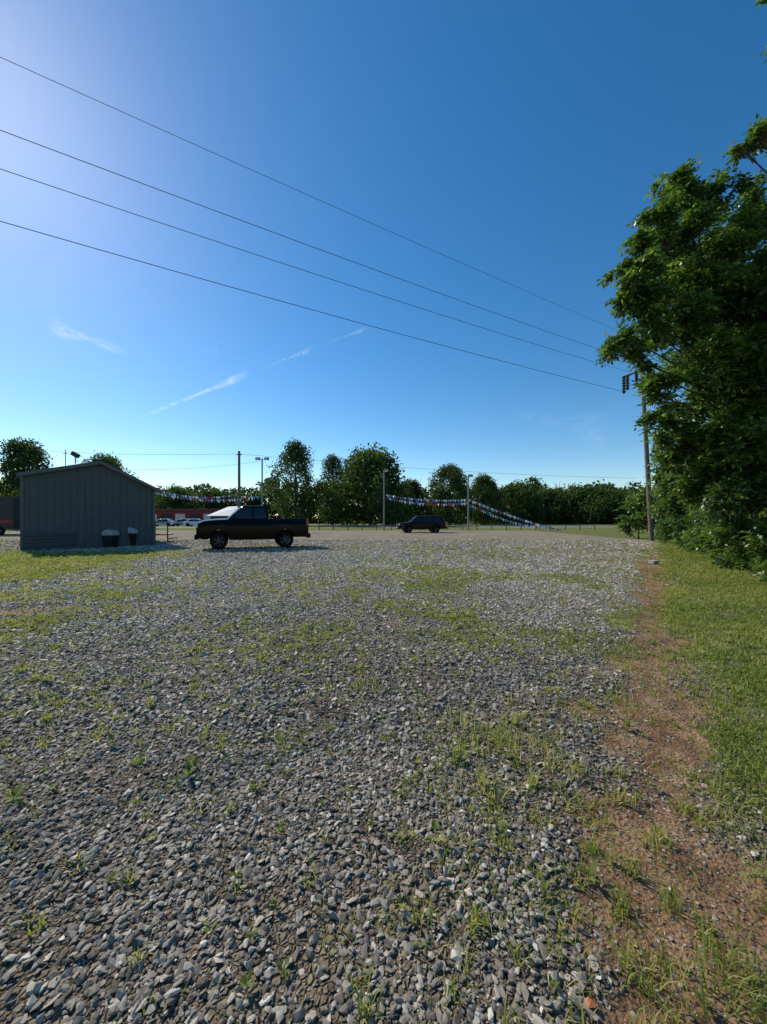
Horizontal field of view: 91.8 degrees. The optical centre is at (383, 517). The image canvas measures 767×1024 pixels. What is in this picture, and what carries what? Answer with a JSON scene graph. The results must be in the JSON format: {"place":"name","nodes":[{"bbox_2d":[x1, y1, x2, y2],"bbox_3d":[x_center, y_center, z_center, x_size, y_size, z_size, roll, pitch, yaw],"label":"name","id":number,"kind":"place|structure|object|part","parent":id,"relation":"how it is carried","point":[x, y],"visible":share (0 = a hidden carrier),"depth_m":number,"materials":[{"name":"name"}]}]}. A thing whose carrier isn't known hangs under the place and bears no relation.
{"place":"outdoors","nodes":[
{"label":"outdoors","id":0,"kind":"place"},
{"bbox_2d":[207,506,237,518],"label":"pale roofed building","id":1,"kind":"structure","parent":0,"point":[226,512],"depth_m":54.34,"materials":[{"name":"white metal"}]},
{"bbox_2d":[0,518,766,1023],"bbox_3d":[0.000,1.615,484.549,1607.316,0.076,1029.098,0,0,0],"label":"ground","id":2,"kind":"structure","parent":0,"point":[658,738],"depth_m":1.92,"materials":[{"name":"grey gravel"}]},
{"bbox_2d":[0,497,19,534],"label":"box trailer","id":3,"kind":"object","parent":2,"relation":"on","point":[9,512],"visible":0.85,"depth_m":34.80,"materials":[{"name":"grey metal"}]},
{"bbox_2d":[0,436,56,496],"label":"broadleaf tree","id":4,"kind":"object","parent":2,"relation":"on","point":[25,456],"visible":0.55,"depth_m":56.22,"materials":[{"name":"green plant"}]},
{"bbox_2d":[16,461,161,550],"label":"shed","id":5,"kind":"structure","parent":2,"relation":"on","point":[83,505],"depth_m":19.62,"materials":[{"name":"paint"}]},
{"bbox_2d":[70,451,79,463],"bbox_3d":[-16.545,-3.238,19.960,0.423,0.672,0.200,0,0,0],"label":"floodlight","id":6,"kind":"object","parent":5,"relation":"on","point":[75,454],"visible":1,"depth_m":19.86,"materials":[{"name":"metal"}]},
{"bbox_2d":[77,449,138,477],"bbox_3d":[-46.379,-4.429,62.388,11.037,13.675,11.473,0,0,0],"label":"broadleaf tree","id":7,"kind":"object","parent":2,"relation":"on","point":[111,461],"visible":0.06,"depth_m":60.98,"materials":[{"name":"green plant"}]},
{"bbox_2d":[101,529,119,546],"bbox_3d":[-14.892,1.106,20.278,0.638,0.988,0.598,0,0,0],"label":"rubbish bin","id":8,"kind":"object","parent":2,"relation":"on","point":[110,537],"visible":0.99,"depth_m":20.04,"materials":[{"name":"black plastic"}]},
{"bbox_2d":[128,527,137,544],"bbox_3d":[-14.374,1.054,21.259,0.706,1.092,0.662,0,0,0],"label":"rubbish bin","id":9,"kind":"object","parent":2,"relation":"on","point":[132,533],"visible":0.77,"depth_m":20.98,"materials":[{"name":"black plastic"}]},
{"bbox_2d":[155,519,177,525],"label":"parked car","id":10,"kind":"object","parent":2,"relation":"on","point":[164,522],"visible":0.69,"depth_m":69.28,"materials":[{"name":"white paint"}]},
{"bbox_2d":[155,522,177,541],"bbox_3d":[-14.464,0.920,24.697,1.150,1.360,1.000,0,0,-10],"label":"rail fence","id":11,"kind":"object","parent":2,"relation":"on","point":[167,534],"visible":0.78,"depth_m":24.27,"materials":[{"name":"brown wood"}]},
{"bbox_2d":[155,483,196,508],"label":"broadleaf tree","id":12,"kind":"object","parent":2,"relation":"on","point":[161,501],"visible":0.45,"depth_m":89.95,"materials":[{"name":"green plant"}]},
{"bbox_2d":[174,519,188,525],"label":"parked car","id":13,"kind":"object","parent":2,"relation":"on","point":[180,521],"visible":0.3,"depth_m":71.19,"materials":[{"name":"grey paint"}]},
{"bbox_2d":[155,509,221,520],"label":"red building","id":14,"kind":"structure","parent":2,"relation":"on","point":[177,514],"depth_m":84.00,"materials":[{"name":"red brick"}]},
{"bbox_2d":[161,514,170,518],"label":"door","id":15,"kind":"structure","parent":14,"relation":"in","point":[163,516],"depth_m":83.92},
{"bbox_2d":[175,514,184,520],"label":"door","id":16,"kind":"structure","parent":14,"relation":"in","point":[177,516],"depth_m":83.92,"materials":[{"name":"white metal"}]},
{"bbox_2d":[189,514,198,518],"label":"door","id":17,"kind":"structure","parent":14,"relation":"in","point":[191,516],"depth_m":83.92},
{"bbox_2d":[204,514,209,519],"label":"door","id":18,"kind":"structure","parent":14,"relation":"in","point":[206,517],"depth_m":83.92,"materials":[{"name":"white metal"}]},
{"bbox_2d":[182,519,202,526],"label":"parked car","id":19,"kind":"object","parent":2,"relation":"on","point":[189,522],"visible":0.56,"depth_m":68.09,"materials":[{"name":"white paint"}]},
{"bbox_2d":[193,486,236,508],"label":"broadleaf tree","id":20,"kind":"object","parent":2,"relation":"on","point":[210,493],"visible":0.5,"depth_m":94.21,"materials":[{"name":"green plant"}]},
{"bbox_2d":[237,451,241,507],"bbox_3d":[-20.194,-3.770,52.000,0.665,11.140,0.416,0,0,28],"label":"wooden pole","id":21,"kind":"object","parent":2,"relation":"on","point":[239,487],"visible":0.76,"depth_m":51.85,"materials":[{"name":"brown wood"}]},
{"bbox_2d":[1,448,207,454],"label":"power line","id":22,"kind":"object","parent":21,"relation":"attached to","point":[146,454],"visible":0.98,"depth_m":51.99,"materials":[{"name":"grey metal"}]},
{"bbox_2d":[163,491,238,498],"bbox_3d":[-23.069,-2.815,46.508,0.393,1.128,11.040,0,0,36],"label":"pennant string","id":23,"kind":"object","parent":21,"relation":"hanging from","point":[197,497],"visible":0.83,"depth_m":46.28,"materials":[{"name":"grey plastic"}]},
{"bbox_2d":[245,454,609,477],"bbox_3d":[13.615,-8.175,61.000,70.097,1.607,0.040,0,0,-15],"label":"power line","id":24,"kind":"object","parent":21,"relation":"attached to","point":[421,468],"visible":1,"depth_m":58.84,"materials":[{"name":"grey metal"}]},
{"bbox_2d":[194,506,310,549],"bbox_3d":[-6.897,0.481,19.886,5.676,2.239,2.354,0,0,-21],"label":"pickup truck","id":25,"kind":"object","parent":2,"relation":"on","point":[248,523],"visible":1,"depth_m":18.99,"materials":[{"name":"black paint"}]},
{"bbox_3d":[-7.182,-0.242,18.870,0.949,0.540,0.106,0,0,-21],"label":"side window","id":26,"kind":"part","parent":25,"relation":"part of","materials":[{"name":"black glass"}]},
{"bbox_3d":[-6.369,-0.242,19.189,0.645,0.540,0.106,0,0,-21],"label":"side window","id":27,"kind":"part","parent":25,"relation":"part of","materials":[{"name":"black glass"}]},
{"bbox_2d":[255,457,268,505],"bbox_3d":[-15.017,-2.858,45.970,1.650,9.316,0.443,0,0,0],"label":"lamp pole","id":28,"kind":"object","parent":2,"relation":"on","point":[261,459],"visible":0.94,"depth_m":45.93,"materials":[{"name":"metal"}]},
{"bbox_2d":[119,461,259,469],"bbox_3d":[-22.337,-6.138,43.000,15.828,1.815,0.028,0,0,-22],"label":"power line","id":29,"kind":"object","parent":28,"relation":"attached to","point":[184,468],"visible":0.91,"depth_m":41.74,"materials":[{"name":"grey metal"}]},
{"bbox_2d":[155,493,260,502],"bbox_3d":[-20.547,-2.362,44.011,11.550,1.218,0.334,0,0,-20],"label":"pennant string","id":30,"kind":"object","parent":28,"relation":"hanging from","point":[218,500],"visible":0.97,"depth_m":44.10,"materials":[{"name":"multicoloured fabric"}]},
{"bbox_2d":[259,437,325,522],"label":"conical tree","id":31,"kind":"object","parent":2,"relation":"on","point":[295,451],"visible":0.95,"depth_m":73.62,"materials":[{"name":"green plant"}]},
{"bbox_2d":[314,453,354,524],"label":"broadleaf tree","id":32,"kind":"object","parent":2,"relation":"on","point":[331,469],"visible":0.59,"depth_m":82.97,"materials":[{"name":"green plant"}]},
{"bbox_2d":[318,524,396,529],"bbox_3d":[-1.042,1.260,49.000,15.085,0.882,0.140,0,0,0],"label":"rail fence","id":33,"kind":"object","parent":2,"relation":"on","point":[362,525],"visible":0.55,"depth_m":48.98,"materials":[{"name":"metal"}]},
{"bbox_2d":[317,442,416,524],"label":"broadleaf tree","id":34,"kind":"object","parent":2,"relation":"on","point":[368,475],"visible":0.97,"depth_m":74.85,"materials":[{"name":"green plant"}]},
{"bbox_2d":[0,476,759,522],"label":"woodland","id":35,"kind":"object","parent":2,"relation":"on","point":[255,501],"visible":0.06,"depth_m":110.28,"materials":[{"name":"green plant"}]},
{"bbox_2d":[0,539,766,1023],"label":"gravel","id":36,"kind":"structure","parent":2,"relation":"on","point":[184,971],"depth_m":2.32,"materials":[{"name":"grey gravel"}]},
{"bbox_2d":[317,706,358,716],"bbox_3d":[-0.363,1.572,3.044,0.346,0.039,0.099,0,0,8],"label":"twig","id":37,"kind":"object","parent":36,"relation":"on","point":[338,712],"visible":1,"depth_m":3.00,"materials":[{"name":"brown wood"}]},
{"bbox_2d":[0,539,766,1023],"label":"grass tuft","id":38,"kind":"object","parent":2,"relation":"on","point":[20,567],"visible":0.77,"depth_m":3.13,"materials":[{"name":"green plant"}]},
{"bbox_2d":[0,575,766,1023],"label":"weed","id":39,"kind":"object","parent":2,"relation":"on","point":[244,979],"visible":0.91,"depth_m":2.65,"materials":[{"name":"green plant"}]},
{"bbox_2d":[383,469,387,530],"bbox_3d":[0.282,-2.196,46.970,0.660,7.993,0.443,0,0,0],"label":"lamp pole","id":40,"kind":"object","parent":2,"relation":"on","point":[385,470],"visible":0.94,"depth_m":46.93,"materials":[{"name":"metal"}]},
{"bbox_2d":[387,497,467,506],"bbox_3d":[5.510,-2.022,47.307,10.452,1.265,0.360,0,0,0],"label":"pennant string","id":41,"kind":"object","parent":40,"relation":"hanging from","point":[391,499],"visible":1,"depth_m":47.29,"materials":[{"name":"multicoloured plastic"}]},
{"bbox_2d":[387,477,432,518],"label":"broadleaf tree","id":42,"kind":"object","parent":2,"relation":"on","point":[416,493],"visible":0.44,"depth_m":93.75,"materials":[{"name":"green plant"}]},
{"bbox_2d":[396,515,446,532],"bbox_3d":[4.096,0.637,40.764,5.389,1.926,2.340,0,0,-8],"label":"estate car","id":43,"kind":"object","parent":2,"relation":"on","point":[435,524],"visible":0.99,"depth_m":39.97,"materials":[{"name":"black paint"}]},
{"bbox_3d":[3.689,0.154,39.899,1.102,0.529,0.151,0,0,-8],"label":"side window","id":44,"kind":"part","parent":43,"relation":"part of","materials":[{"name":"black glass"}]},
{"bbox_3d":[4.822,0.154,40.059,0.972,0.529,0.151,0,0,-8],"label":"side window","id":45,"kind":"part","parent":43,"relation":"part of","materials":[{"name":"black glass"}]},
{"bbox_3d":[5.854,0.154,40.204,0.896,0.529,0.151,0,0,-8],"label":"side window","id":46,"kind":"part","parent":43,"relation":"part of","materials":[{"name":"black glass"}]},
{"bbox_2d":[423,461,478,524],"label":"broadleaf tree","id":47,"kind":"object","parent":2,"relation":"on","point":[454,478],"visible":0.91,"depth_m":84.13,"materials":[{"name":"green plant"}]},
{"bbox_2d":[467,474,472,530],"bbox_3d":[10.948,-1.854,46.970,0.660,7.308,0.443,0,0,0],"label":"lamp pole","id":48,"kind":"object","parent":2,"relation":"on","point":[470,475],"visible":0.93,"depth_m":46.91,"materials":[{"name":"metal"}]},
{"bbox_2d":[386,494,467,502],"bbox_3d":[5.475,-2.431,47.008,10.384,1.111,0.388,0,0,1],"label":"pennant string","id":49,"kind":"object","parent":48,"relation":"hanging from","point":[392,496],"visible":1,"depth_m":46.99,"materials":[{"name":"multicoloured fabric"}]},
{"bbox_2d":[469,504,540,528],"bbox_3d":[15.271,-0.157,46.924,8.891,3.386,0.380,0,0,5],"label":"pennant string","id":50,"kind":"object","parent":48,"relation":"hanging from","point":[473,506],"visible":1,"depth_m":46.90,"materials":[{"name":"multicoloured plastic"}]},
{"bbox_2d":[469,499,562,530],"bbox_3d":[16.472,-0.258,46.527,11.438,4.303,0.402,0,0,5],"label":"pennant string","id":51,"kind":"object","parent":48,"relation":"hanging from","point":[509,515],"visible":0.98,"depth_m":46.53,"materials":[{"name":"multicoloured plastic"}]},
{"bbox_2d":[463,473,508,524],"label":"broadleaf tree","id":52,"kind":"object","parent":2,"relation":"on","point":[482,485],"visible":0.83,"depth_m":88.22,"materials":[{"name":"green plant"}]},
{"bbox_2d":[489,479,547,523],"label":"broadleaf tree","id":53,"kind":"object","parent":2,"relation":"on","point":[517,501],"visible":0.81,"depth_m":91.01,"materials":[{"name":"green plant"}]},
{"bbox_2d":[447,524,594,529],"bbox_3d":[18.252,1.260,49.300,19.643,0.883,0.140,0,0,0],"label":"rail fence","id":54,"kind":"object","parent":2,"relation":"on","point":[521,526],"visible":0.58,"depth_m":49.24,"materials":[{"name":"metal"}]},
{"bbox_2d":[522,486,572,523],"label":"broadleaf tree","id":55,"kind":"object","parent":2,"relation":"on","point":[548,495],"visible":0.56,"depth_m":95.47,"materials":[{"name":"green plant"}]},
{"bbox_2d":[539,479,622,524],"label":"broadleaf tree","id":56,"kind":"object","parent":2,"relation":"on","point":[586,498],"visible":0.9,"depth_m":92.37,"materials":[{"name":"green plant"}]},
{"bbox_2d":[584,997,595,1007],"bbox_3d":[0.689,1.614,1.238,0.032,0.009,0.025,0,0,0],"label":"dry leaf","id":57,"kind":"object","parent":2,"relation":"on","point":[591,1003],"visible":1,"depth_m":1.24,"materials":[{"name":"orange plant"}]},
{"bbox_2d":[590,487,645,524],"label":"broadleaf tree","id":58,"kind":"object","parent":2,"relation":"on","point":[618,494],"visible":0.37,"depth_m":89.02,"materials":[{"name":"green plant"}]},
{"bbox_2d":[622,370,653,540],"bbox_3d":[17.206,-4.281,25.031,2.940,12.376,0.812,0,0,-28],"label":"utility pole","id":59,"kind":"object","parent":2,"relation":"on","point":[648,488],"visible":0.77,"depth_m":25.33,"materials":[{"name":"brown wood"}]},
{"bbox_2d":[0,130,599,349],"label":"power line","id":60,"kind":"object","parent":59,"relation":"attached to","point":[255,225],"visible":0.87,"depth_m":11.71,"materials":[{"name":"grey metal"}]},
{"bbox_2d":[0,221,619,390],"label":"power line","id":61,"kind":"object","parent":59,"relation":"attached to","point":[263,296],"visible":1,"depth_m":13.64,"materials":[{"name":"grey metal"}]},
{"bbox_2d":[1,169,627,371],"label":"power line","id":62,"kind":"object","parent":59,"relation":"attached to","point":[265,257],"visible":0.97,"depth_m":12.55,"materials":[{"name":"grey metal"}]},
{"bbox_2d":[0,57,663,349],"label":"power line","id":63,"kind":"object","parent":59,"relation":"attached to","point":[261,174],"visible":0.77,"depth_m":10.60,"materials":[{"name":"grey metal"}]},
{"bbox_2d":[613,485,689,538],"bbox_3d":[20.715,-0.225,28.513,5.632,4.859,4.324,0,0,0],"label":"shrub","id":64,"kind":"object","parent":2,"relation":"on","point":[636,506],"visible":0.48,"depth_m":28.70,"materials":[{"name":"green plant"}]},
{"bbox_2d":[648,560,658,563],"bbox_3d":[9.396,1.540,12.925,0.280,0.120,0.200,0,0,-23],"label":"concrete block","id":65,"kind":"object","parent":2,"relation":"on","point":[653,561],"depth_m":12.87,"materials":[{"name":"grey concrete"}]},
{"bbox_2d":[595,154,766,559],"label":"ash tree","id":66,"kind":"object","parent":2,"relation":"on","point":[711,292],"visible":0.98,"depth_m":10.32,"materials":[{"name":"green plant"}]},
{"bbox_2d":[607,535,766,1023],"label":"grass","id":67,"kind":"structure","parent":2,"relation":"on","point":[753,678],"depth_m":4.55,"materials":[{"name":"green plant"}]},
{"bbox_2d":[643,415,736,552],"bbox_3d":[16.599,-2.170,18.706,5.617,8.678,11.256,0,0,15],"label":"hedgerow tree","id":68,"kind":"object","parent":2,"relation":"on","point":[674,525],"visible":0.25,"depth_m":20.16,"materials":[{"name":"green plant"}]},
{"bbox_2d":[672,489,766,582],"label":"shrub","id":69,"kind":"object","parent":2,"relation":"on","point":[723,541],"visible":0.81,"depth_m":10.93,"materials":[{"name":"green plant"}]},
{"bbox_2d":[720,0,766,510],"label":"ash tree","id":70,"kind":"object","parent":2,"relation":"on","point":[755,139],"visible":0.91,"depth_m":9.56,"materials":[{"name":"green plant"}]},
{"bbox_2d":[0,0,766,517],"label":"sky","id":71,"kind":"structure","parent":0,"point":[518,143],"materials":[{"name":"blue"}]},
{"bbox_2d":[156,527,631,527],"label":"road","id":72,"kind":"structure","parent":0,"point":[448,527],"depth_m":60.57,"materials":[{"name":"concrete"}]},
{"bbox_2d":[542,482,574,520],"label":"tree","id":73,"kind":"object","parent":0,"point":[559,488],"visible":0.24,"depth_m":99.55,"materials":[{"name":"plant"}]}
]}

